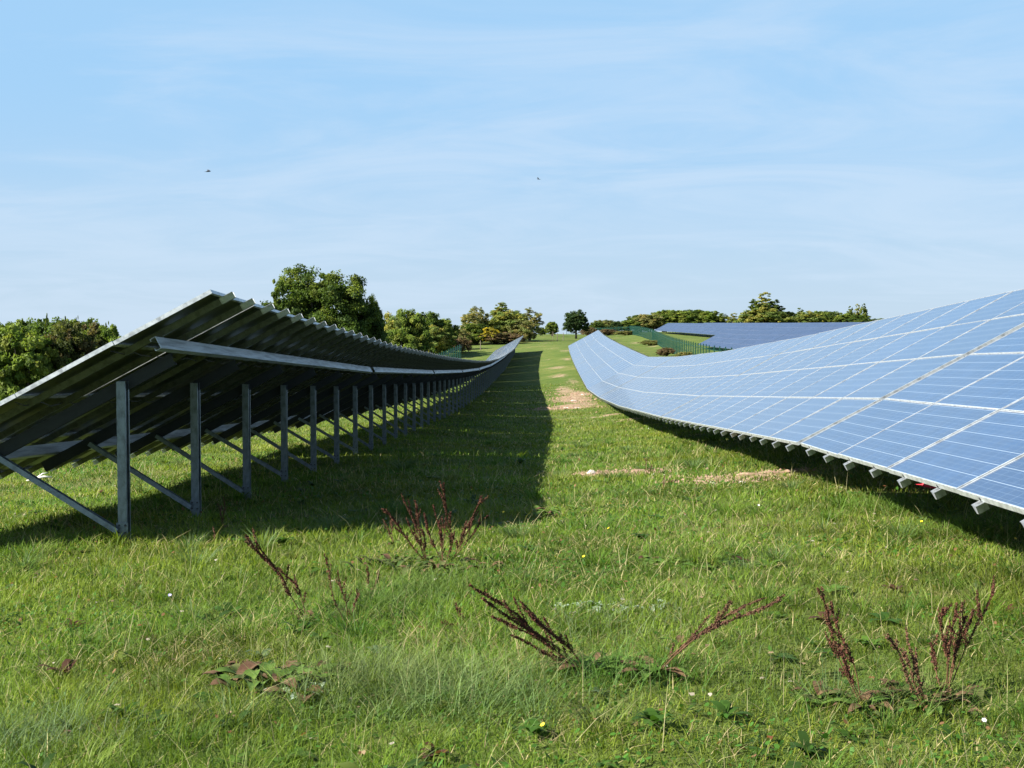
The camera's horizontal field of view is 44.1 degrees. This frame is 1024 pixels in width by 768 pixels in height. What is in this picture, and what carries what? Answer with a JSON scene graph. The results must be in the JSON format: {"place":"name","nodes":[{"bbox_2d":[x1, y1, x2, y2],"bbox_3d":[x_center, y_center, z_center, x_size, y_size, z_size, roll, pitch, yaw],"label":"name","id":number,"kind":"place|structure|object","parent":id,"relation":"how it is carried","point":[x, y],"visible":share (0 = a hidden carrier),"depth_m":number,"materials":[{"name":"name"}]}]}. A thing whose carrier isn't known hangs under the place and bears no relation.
{"place":"outdoors","nodes":[
{"label":"outdoors","id":0,"kind":"place"},
{"bbox_2d":[1,452,1007,767],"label":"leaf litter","id":1,"kind":"object","parent":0,"point":[449,546],"visible":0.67,"depth_m":8.74,"materials":[{"name":"brown plant"}]},
{"bbox_2d":[0,332,1023,767],"bbox_3d":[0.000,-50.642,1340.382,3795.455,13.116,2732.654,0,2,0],"label":"ground","id":2,"kind":"structure","parent":0,"point":[538,360],"depth_m":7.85,"materials":[{"name":"plant"}]},
{"bbox_2d":[12,317,46,330],"bbox_3d":[-23.617,-0.410,62.004,3.841,5.799,3.742,2,3,39],"label":"tree","id":3,"kind":"object","parent":2,"relation":"on","point":[29,319],"visible":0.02,"depth_m":61.65,"materials":[{"name":"green plant"}]},
{"bbox_2d":[0,324,71,400],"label":"tree","id":4,"kind":"object","parent":2,"relation":"on","point":[26,359],"visible":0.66,"depth_m":47.37,"materials":[{"name":"green plant"}]},
{"bbox_2d":[28,321,86,354],"bbox_3d":[-18.942,-0.128,52.059,3.892,4.961,3.995,1,3,24],"label":"tree","id":5,"kind":"object","parent":2,"relation":"on","point":[41,330],"visible":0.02,"depth_m":51.49,"materials":[{"name":"green plant"}]},
{"bbox_2d":[43,320,106,369],"bbox_3d":[-17.084,-0.128,50.109,3.242,4.898,3.647,-1,3,-19],"label":"tree","id":6,"kind":"object","parent":2,"relation":"on","point":[72,342],"visible":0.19,"depth_m":49.39,"materials":[{"name":"green plant"}]},
{"bbox_2d":[0,684,182,767],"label":"grass tuft","id":7,"kind":"object","parent":2,"relation":"on","point":[33,729],"visible":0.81,"depth_m":5.31,"materials":[{"name":"plant"}]},
{"bbox_2d":[84,323,119,343],"bbox_3d":[-17.914,-0.194,55.045,2.848,4.914,2.859,0,2,-6],"label":"tree","id":8,"kind":"object","parent":2,"relation":"on","point":[108,334],"visible":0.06,"depth_m":54.51,"materials":[{"name":"green plant"}]},
{"bbox_2d":[0,289,401,542],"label":"solar table","id":9,"kind":"object","parent":2,"relation":"on","point":[196,374],"visible":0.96,"depth_m":14.62,"materials":[{"name":"metal"}]},
{"bbox_2d":[197,661,344,691],"bbox_3d":[-1.120,1.413,6.098,0.678,0.074,0.492,-2,3,-33],"label":"rosette","id":10,"kind":"object","parent":2,"relation":"on","point":[245,666],"visible":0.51,"depth_m":6.10,"materials":[{"name":"green plant"}]},
{"bbox_2d":[244,527,314,617],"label":"dock plant","id":11,"kind":"object","parent":2,"relation":"on","point":[256,547],"visible":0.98,"depth_m":7.76,"materials":[{"name":"brown plant"}]},
{"bbox_2d":[269,279,290,310],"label":"oak tree","id":12,"kind":"object","parent":2,"relation":"on","point":[275,293],"visible":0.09,"depth_m":79.75,"materials":[{"name":"green plant"}]},
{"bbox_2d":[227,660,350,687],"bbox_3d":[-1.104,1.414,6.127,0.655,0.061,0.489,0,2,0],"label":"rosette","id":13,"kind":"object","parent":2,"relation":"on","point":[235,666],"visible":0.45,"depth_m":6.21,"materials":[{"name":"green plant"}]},
{"bbox_2d":[255,678,324,701],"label":"rosette","id":14,"kind":"object","parent":2,"relation":"on","point":[287,689],"visible":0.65,"depth_m":5.88,"materials":[{"name":"green plant"}]},
{"bbox_2d":[260,263,389,343],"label":"oak tree","id":15,"kind":"object","parent":2,"relation":"on","point":[307,297],"visible":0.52,"depth_m":80.74,"materials":[{"name":"green plant"}]},
{"bbox_2d":[287,605,390,623],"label":"rosette","id":16,"kind":"object","parent":2,"relation":"on","point":[305,616],"visible":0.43,"depth_m":7.76,"materials":[{"name":"green plant"}]},
{"bbox_2d":[324,553,359,625],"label":"dock plant","id":17,"kind":"object","parent":2,"relation":"on","point":[341,588],"visible":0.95,"depth_m":7.51,"materials":[{"name":"brown plant"}]},
{"bbox_2d":[234,347,452,454],"bbox_3d":[-3.947,0.472,34.147,4.039,3.137,15.035,0,2,0],"label":"solar table","id":18,"kind":"object","parent":2,"relation":"on","point":[395,374],"visible":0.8,"depth_m":31.99,"materials":[{"name":"metal"}]},
{"bbox_2d":[224,626,503,711],"bbox_3d":[-0.762,1.359,6.090,1.444,0.280,1.506,0,2,0],"label":"grass tuft","id":19,"kind":"object","parent":2,"relation":"on","point":[379,651],"visible":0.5,"depth_m":6.17,"materials":[{"name":"plant"}]},
{"bbox_2d":[359,294,389,342],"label":"oak tree","id":20,"kind":"object","parent":2,"relation":"on","point":[373,329],"visible":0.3,"depth_m":83.11,"materials":[{"name":"green plant"}]},
{"bbox_2d":[280,574,481,624],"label":"grass tuft","id":21,"kind":"object","parent":2,"relation":"on","point":[383,601],"visible":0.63,"depth_m":7.85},
{"bbox_2d":[383,311,401,332],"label":"tree","id":22,"kind":"object","parent":2,"relation":"on","point":[393,322],"visible":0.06,"depth_m":107.17,"materials":[{"name":"green plant"}]},
{"bbox_2d":[338,551,449,568],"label":"rosette","id":23,"kind":"object","parent":2,"relation":"on","point":[387,556],"visible":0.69,"depth_m":9.68,"materials":[{"name":"green plant"}]},
{"bbox_2d":[385,328,425,351],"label":"tree","id":24,"kind":"object","parent":2,"relation":"on","point":[399,337],"visible":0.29,"depth_m":101.33,"materials":[{"name":"green plant"}]},
{"bbox_2d":[382,493,431,561],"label":"dock plant","id":25,"kind":"object","parent":2,"relation":"on","point":[416,529],"visible":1,"depth_m":9.57,"materials":[{"name":"brown plant"}]},
{"bbox_2d":[192,621,633,744],"bbox_3d":[-0.490,1.329,5.800,2.089,0.341,1.772,0,2,0],"label":"grass tuft","id":26,"kind":"object","parent":2,"relation":"on","point":[455,676],"visible":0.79,"depth_m":5.76,"materials":[{"name":"plant"}]},
{"bbox_2d":[392,308,435,354],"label":"tree","id":27,"kind":"object","parent":2,"relation":"on","point":[413,323],"visible":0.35,"depth_m":111.24,"materials":[{"name":"green plant"}]},
{"bbox_2d":[366,357,476,427],"bbox_3d":[-3.592,0.354,49.350,4.046,3.105,15.050,0,2,0],"label":"solar table","id":28,"kind":"object","parent":2,"relation":"on","point":[441,375],"visible":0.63,"depth_m":47.47,"materials":[{"name":"metal"}]},
{"bbox_2d":[290,553,580,611],"bbox_3d":[-0.435,1.307,8.325,1.983,0.332,1.742,0,2,0],"label":"grass tuft","id":29,"kind":"object","parent":2,"relation":"on","point":[422,583],"visible":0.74,"depth_m":8.30,"materials":[{"name":"plant"}]},
{"bbox_2d":[419,311,452,348],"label":"tree","id":30,"kind":"object","parent":2,"relation":"on","point":[431,318],"visible":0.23,"depth_m":159.27,"materials":[{"name":"green plant"}]},
{"bbox_2d":[423,480,456,569],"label":"dock plant","id":31,"kind":"object","parent":2,"relation":"on","point":[450,536],"visible":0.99,"depth_m":9.27,"materials":[{"name":"brown plant"}]},
{"bbox_2d":[428,325,456,354],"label":"tree","id":32,"kind":"object","parent":2,"relation":"on","point":[441,341],"visible":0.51,"depth_m":156.79,"materials":[{"name":"green plant"}]},
{"bbox_2d":[383,557,503,575],"bbox_3d":[-0.500,1.321,9.156,0.909,0.073,0.557,0,2,0],"label":"rosette","id":33,"kind":"object","parent":2,"relation":"on","point":[406,568],"visible":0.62,"depth_m":9.17,"materials":[{"name":"green plant"}]},
{"bbox_2d":[439,318,459,354],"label":"tree","id":34,"kind":"object","parent":2,"relation":"on","point":[455,330],"visible":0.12,"depth_m":164.52,"materials":[{"name":"green plant"}]},
{"bbox_2d":[416,360,490,413],"bbox_3d":[-3.240,0.123,64.546,3.737,2.993,15.074,0,2,1],"label":"solar table","id":35,"kind":"object","parent":2,"relation":"on","point":[467,372],"visible":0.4,"depth_m":62.66,"materials":[{"name":"metal"}]},
{"bbox_2d":[452,336,472,352],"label":"bush","id":36,"kind":"object","parent":2,"relation":"on","point":[465,344],"visible":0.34,"depth_m":168.96,"materials":[{"name":"green plant"}]},
{"bbox_2d":[266,642,670,761],"bbox_3d":[-0.125,1.344,5.473,1.496,0.311,1.656,2,3,38],"label":"grass tuft","id":37,"kind":"object","parent":2,"relation":"on","point":[524,710],"visible":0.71,"depth_m":5.42,"materials":[{"name":"plant"}]},
{"bbox_2d":[449,496,488,558],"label":"dock plant","id":38,"kind":"object","parent":2,"relation":"on","point":[464,531],"visible":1,"depth_m":9.84,"materials":[{"name":"brown plant"}]},
{"bbox_2d":[441,358,499,401],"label":"solar table","id":39,"kind":"object","parent":2,"relation":"on","point":[472,378],"visible":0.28,"depth_m":77.82,"materials":[{"name":"metal"}]},
{"bbox_2d":[459,306,484,327],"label":"tree","id":40,"kind":"object","parent":2,"relation":"on","point":[470,317],"visible":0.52,"depth_m":203.75,"materials":[{"name":"green plant"}]},
{"bbox_2d":[460,323,495,343],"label":"tree","id":41,"kind":"object","parent":2,"relation":"on","point":[472,328],"visible":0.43,"depth_m":198.31,"materials":[{"name":"green plant"}]},
{"bbox_2d":[461,355,506,390],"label":"solar table","id":42,"kind":"object","parent":2,"relation":"on","point":[486,382],"visible":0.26,"depth_m":93.04,"materials":[{"name":"metal"}]},
{"bbox_2d":[479,327,499,344],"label":"tree","id":43,"kind":"object","parent":2,"relation":"on","point":[485,333],"visible":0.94,"depth_m":194.28,"materials":[{"name":"yellow plant"}]},
{"bbox_2d":[481,351,511,381],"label":"solar table","id":44,"kind":"object","parent":2,"relation":"on","point":[498,371],"visible":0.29,"depth_m":108.25,"materials":[{"name":"metal"}]},
{"bbox_2d":[478,332,526,343],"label":"tree","id":45,"kind":"object","parent":2,"relation":"on","point":[503,337],"visible":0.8,"depth_m":195.62,"materials":[{"name":"green plant"}]},
{"bbox_2d":[486,341,519,367],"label":"solar table","id":46,"kind":"object","parent":2,"relation":"on","point":[508,357],"visible":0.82,"depth_m":140.14,"materials":[{"name":"glass"}]},
{"bbox_2d":[487,302,521,327],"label":"tree","id":47,"kind":"object","parent":2,"relation":"on","point":[495,312],"visible":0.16,"depth_m":213.97,"materials":[{"name":"green plant"}]},
{"bbox_2d":[492,347,516,374],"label":"solar table","id":48,"kind":"object","parent":2,"relation":"on","point":[502,365],"visible":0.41,"depth_m":124.66,"materials":[{"name":"metal"}]},
{"bbox_2d":[489,336,523,358],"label":"solar table","id":49,"kind":"object","parent":2,"relation":"on","point":[509,344],"visible":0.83,"depth_m":154.73,"materials":[{"name":"glass"}]},
{"bbox_2d":[484,309,534,332],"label":"tree","id":50,"kind":"object","parent":2,"relation":"on","point":[501,321],"visible":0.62,"depth_m":206.26,"materials":[{"name":"green plant"}]},
{"bbox_2d":[0,440,1023,767],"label":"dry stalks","id":51,"kind":"object","parent":2,"relation":"on","point":[486,572],"visible":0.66,"depth_m":9.21,"materials":[{"name":"brown plant"}]},
{"bbox_2d":[0,436,1023,767],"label":"clover","id":52,"kind":"object","parent":2,"relation":"on","point":[606,702],"visible":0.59,"depth_m":8.42,"materials":[{"name":"green plant"}]},
{"bbox_2d":[1,439,1023,767],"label":"weeds","id":53,"kind":"object","parent":2,"relation":"on","point":[535,727],"visible":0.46,"depth_m":5.71,"materials":[{"name":"green plant"}]},
{"bbox_2d":[502,319,541,340],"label":"tree","id":54,"kind":"object","parent":2,"relation":"on","point":[521,328],"visible":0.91,"depth_m":204.73,"materials":[{"name":"green plant"}]},
{"bbox_2d":[517,307,544,340],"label":"tree","id":55,"kind":"object","parent":2,"relation":"on","point":[536,319],"visible":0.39,"depth_m":213.86,"materials":[{"name":"green plant"}]},
{"bbox_2d":[469,583,625,676],"bbox_3d":[0.154,1.163,6.000,0.734,0.472,0.285,0,2,-7],"label":"dock plant","id":56,"kind":"object","parent":2,"relation":"on","point":[530,631],"visible":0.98,"depth_m":5.95,"materials":[{"name":"brown plant"}]},
{"bbox_2d":[544,321,558,335],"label":"tree","id":57,"kind":"object","parent":2,"relation":"on","point":[551,328],"visible":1,"depth_m":259.12,"materials":[{"name":"green plant"}]},
{"bbox_2d":[532,505,608,514],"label":"rosette","id":58,"kind":"object","parent":2,"relation":"on","point":[546,512],"visible":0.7,"depth_m":13.08,"materials":[{"name":"green plant"}]},
{"bbox_2d":[561,309,590,338],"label":"tree","id":59,"kind":"object","parent":2,"relation":"on","point":[575,321],"visible":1,"depth_m":238.62,"materials":[{"name":"green plant"}]},
{"bbox_2d":[568,330,603,352],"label":"solar table","id":60,"kind":"object","parent":2,"relation":"on","point":[585,340],"visible":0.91,"depth_m":141.72,"materials":[{"name":"glass"}]},
{"bbox_2d":[570,335,609,358],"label":"solar table","id":61,"kind":"object","parent":2,"relation":"on","point":[588,346],"visible":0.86,"depth_m":126.67,"materials":[{"name":"glass"}]},
{"bbox_2d":[572,339,619,366],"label":"solar table","id":62,"kind":"object","parent":2,"relation":"on","point":[593,352],"visible":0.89,"depth_m":111.22,"materials":[{"name":"glass"}]},
{"bbox_2d":[538,652,660,674],"bbox_3d":[0.428,1.348,6.086,0.590,0.052,0.372,1,2,15],"label":"rosette","id":63,"kind":"object","parent":2,"relation":"on","point":[570,655],"visible":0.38,"depth_m":6.10,"materials":[{"name":"green plant"}]},
{"bbox_2d":[575,344,631,376],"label":"solar table","id":64,"kind":"object","parent":2,"relation":"on","point":[601,358],"visible":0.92,"depth_m":95.93,"materials":[{"name":"glass"}]},
{"bbox_2d":[580,349,649,389],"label":"solar table","id":65,"kind":"object","parent":2,"relation":"on","point":[608,369],"visible":0.89,"depth_m":80.74,"materials":[{"name":"glass"}]},
{"bbox_2d":[459,589,786,651],"bbox_3d":[0.547,1.314,6.943,1.891,0.266,1.340,2,3,32],"label":"grass tuft","id":66,"kind":"object","parent":2,"relation":"on","point":[653,623],"visible":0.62,"depth_m":6.97,"materials":[{"name":"plant"}]},
{"bbox_2d":[571,599,680,612],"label":"rosette","id":67,"kind":"object","parent":2,"relation":"on","point":[621,605],"visible":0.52,"depth_m":7.42,"materials":[{"name":"green plant"}]},
{"bbox_2d":[618,320,641,330],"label":"tree","id":68,"kind":"object","parent":2,"relation":"on","point":[627,324],"visible":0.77,"depth_m":349.54,"materials":[{"name":"green plant"}]},
{"bbox_2d":[587,356,676,398],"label":"solar table","id":69,"kind":"object","parent":2,"relation":"on","point":[624,376],"visible":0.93,"depth_m":65.19,"materials":[{"name":"glass"}]},
{"bbox_2d":[495,624,775,702],"bbox_3d":[0.552,1.288,5.847,1.361,0.262,1.216,0,2,0],"label":"grass tuft","id":70,"kind":"object","parent":2,"relation":"on","point":[594,669],"visible":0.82,"depth_m":5.86,"materials":[{"name":"plant"}]},
{"bbox_2d":[591,654,680,676],"bbox_3d":[0.595,1.346,6.059,0.439,0.049,0.393,0,2,0],"label":"rosette","id":71,"kind":"object","parent":2,"relation":"on","point":[608,669],"visible":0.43,"depth_m":6.09,"materials":[{"name":"green plant"}]},
{"bbox_2d":[566,326,731,354],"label":"fence","id":72,"kind":"object","parent":2,"relation":"on","point":[663,340],"visible":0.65,"depth_m":174.47,"materials":[{"name":"green metal"}]},
{"bbox_2d":[631,313,671,331],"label":"tree","id":73,"kind":"object","parent":2,"relation":"on","point":[651,321],"visible":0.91,"depth_m":355.01,"materials":[{"name":"green plant"}]},
{"bbox_2d":[599,352,719,408],"bbox_3d":[5.726,0.155,51.446,4.041,3.204,15.044,0,2,0],"label":"solar table","id":74,"kind":"object","parent":2,"relation":"on","point":[617,397],"visible":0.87,"depth_m":49.76,"materials":[{"name":"glass"}]},
{"bbox_2d":[661,310,699,325],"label":"tree","id":75,"kind":"object","parent":2,"relation":"on","point":[683,316],"visible":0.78,"depth_m":354.63,"materials":[{"name":"green plant"}]},
{"bbox_2d":[505,386,864,483],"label":"soil crumbs","id":76,"kind":"object","parent":2,"relation":"on","point":[675,481],"visible":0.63,"depth_m":19.33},
{"bbox_2d":[615,594,784,680],"bbox_3d":[0.877,1.185,5.894,0.828,0.410,0.421,0,2,0],"label":"dock plant","id":77,"kind":"object","parent":2,"relation":"on","point":[717,623],"visible":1,"depth_m":5.88,"materials":[{"name":"brown plant"}]},
{"bbox_2d":[690,323,717,336],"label":"solar table","id":78,"kind":"object","parent":2,"relation":"on","point":[702,328],"visible":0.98,"depth_m":240.64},
{"bbox_2d":[638,554,778,568],"bbox_3d":[1.430,1.268,9.000,1.032,0.026,0.534,0,2,0],"label":"rosette","id":79,"kind":"object","parent":2,"relation":"on","point":[647,557],"visible":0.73,"depth_m":9.00,"materials":[{"name":"green plant"}]},
{"bbox_2d":[695,311,724,322],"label":"tree","id":80,"kind":"object","parent":2,"relation":"on","point":[708,317],"visible":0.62,"depth_m":355.09,"materials":[{"name":"green plant"}]},
{"bbox_2d":[699,323,728,334],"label":"solar table","id":81,"kind":"object","parent":2,"relation":"on","point":[714,328],"visible":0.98,"depth_m":225.75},
{"bbox_2d":[619,334,815,420],"bbox_3d":[5.388,0.198,36.242,4.039,3.318,15.019,0,2,0],"label":"solar table","id":82,"kind":"object","parent":2,"relation":"on","point":[658,402],"visible":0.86,"depth_m":33.96,"materials":[{"name":"glass"}]},
{"bbox_2d":[699,330,742,346],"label":"solar table","id":83,"kind":"object","parent":2,"relation":"on","point":[720,337],"visible":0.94,"depth_m":151.37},
{"bbox_2d":[710,324,742,334],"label":"solar table","id":84,"kind":"object","parent":2,"relation":"on","point":[731,326],"visible":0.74,"depth_m":212.20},
{"bbox_2d":[713,330,765,348],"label":"solar table","id":85,"kind":"object","parent":2,"relation":"on","point":[737,339],"visible":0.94,"depth_m":136.34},
{"bbox_2d":[732,330,792,348],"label":"solar table","id":86,"kind":"object","parent":2,"relation":"on","point":[767,336],"visible":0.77,"depth_m":122.08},
{"bbox_2d":[750,292,777,321],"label":"tree","id":87,"kind":"object","parent":2,"relation":"on","point":[763,303],"visible":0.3,"depth_m":348.26,"materials":[{"name":"green plant"}]},
{"bbox_2d":[733,307,795,322],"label":"tree","id":88,"kind":"object","parent":2,"relation":"on","point":[766,316],"visible":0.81,"depth_m":343.26,"materials":[{"name":"green plant"}]},
{"bbox_2d":[770,324,801,329],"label":"solar table","id":89,"kind":"object","parent":2,"relation":"on","point":[785,326],"visible":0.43,"depth_m":164.69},
{"bbox_2d":[772,329,830,341],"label":"solar table","id":90,"kind":"object","parent":2,"relation":"on","point":[795,334],"visible":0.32,"depth_m":108.02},
{"bbox_2d":[794,310,823,322],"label":"tree","id":91,"kind":"object","parent":2,"relation":"on","point":[807,317],"visible":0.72,"depth_m":347.89,"materials":[{"name":"green plant"}]},
{"bbox_2d":[792,324,827,329],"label":"solar table","id":92,"kind":"object","parent":2,"relation":"on","point":[808,326],"visible":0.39,"depth_m":149.78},
{"bbox_2d":[821,311,840,322],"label":"tree","id":93,"kind":"object","parent":2,"relation":"on","point":[829,314],"visible":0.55,"depth_m":350.31,"materials":[{"name":"green plant"}]},
{"bbox_2d":[791,695,882,710],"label":"rosette","id":94,"kind":"object","parent":2,"relation":"on","point":[808,702],"visible":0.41,"depth_m":5.51,"materials":[{"name":"green plant"}]},
{"bbox_2d":[820,322,861,328],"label":"solar table","id":95,"kind":"object","parent":2,"relation":"on","point":[836,326],"visible":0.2,"depth_m":134.97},
{"bbox_2d":[662,289,1023,450],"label":"solar table","id":96,"kind":"object","parent":2,"relation":"on","point":[795,396],"visible":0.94,"depth_m":17.55,"materials":[{"name":"glass"}]},
{"bbox_2d":[816,586,896,713],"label":"dock plant","id":97,"kind":"object","parent":2,"relation":"on","point":[839,653],"visible":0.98,"depth_m":5.39,"materials":[{"name":"brown plant"}]},
{"bbox_2d":[844,315,872,321],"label":"tree","id":98,"kind":"object","parent":2,"relation":"on","point":[857,318],"visible":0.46,"depth_m":344.06,"materials":[{"name":"green plant"}]},
{"bbox_2d":[791,678,939,709],"bbox_3d":[1.577,1.366,5.580,0.594,0.051,0.458,2,3,35],"label":"rosette","id":99,"kind":"object","parent":2,"relation":"on","point":[831,691],"visible":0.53,"depth_m":5.61,"materials":[{"name":"green plant"}]},
{"bbox_2d":[761,485,970,517],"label":"grass tuft","id":100,"kind":"object","parent":2,"relation":"on","point":[892,507],"visible":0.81,"depth_m":12.05,"materials":[{"name":"plant"}]},
{"bbox_2d":[737,647,1023,740],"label":"grass tuft","id":101,"kind":"object","parent":2,"relation":"on","point":[895,693],"visible":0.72,"depth_m":5.38,"materials":[{"name":"plant"}]},
{"bbox_2d":[833,688,980,716],"bbox_3d":[1.663,1.364,5.403,0.610,0.045,0.403,0,2,0],"label":"rosette","id":102,"kind":"object","parent":2,"relation":"on","point":[914,702],"visible":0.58,"depth_m":5.40,"materials":[{"name":"green plant"}]},
{"bbox_2d":[801,326,1023,526],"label":"solar table","id":103,"kind":"object","parent":2,"relation":"on","point":[957,426],"visible":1,"depth_m":10.57,"materials":[{"name":"glass"}]},
{"bbox_2d":[883,627,941,716],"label":"dock plant","id":104,"kind":"object","parent":2,"relation":"on","point":[915,661],"visible":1,"depth_m":5.33,"materials":[{"name":"brown plant"}]},
{"bbox_2d":[840,504,1023,545],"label":"grass tuft","id":105,"kind":"object","parent":2,"relation":"on","point":[959,525],"visible":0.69,"depth_m":10.47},
{"bbox_2d":[895,682,983,703],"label":"rosette","id":106,"kind":"object","parent":2,"relation":"on","point":[979,693],"visible":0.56,"depth_m":5.55,"materials":[{"name":"green plant"}]},
{"bbox_2d":[921,575,994,694],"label":"dock plant","id":107,"kind":"object","parent":2,"relation":"on","point":[946,645],"visible":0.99,"depth_m":5.63,"materials":[{"name":"brown plant"}]},
{"bbox_2d":[0,0,1023,336],"label":"sky","id":108,"kind":"structure","parent":0,"point":[704,155],"materials":[{"name":"blue"}]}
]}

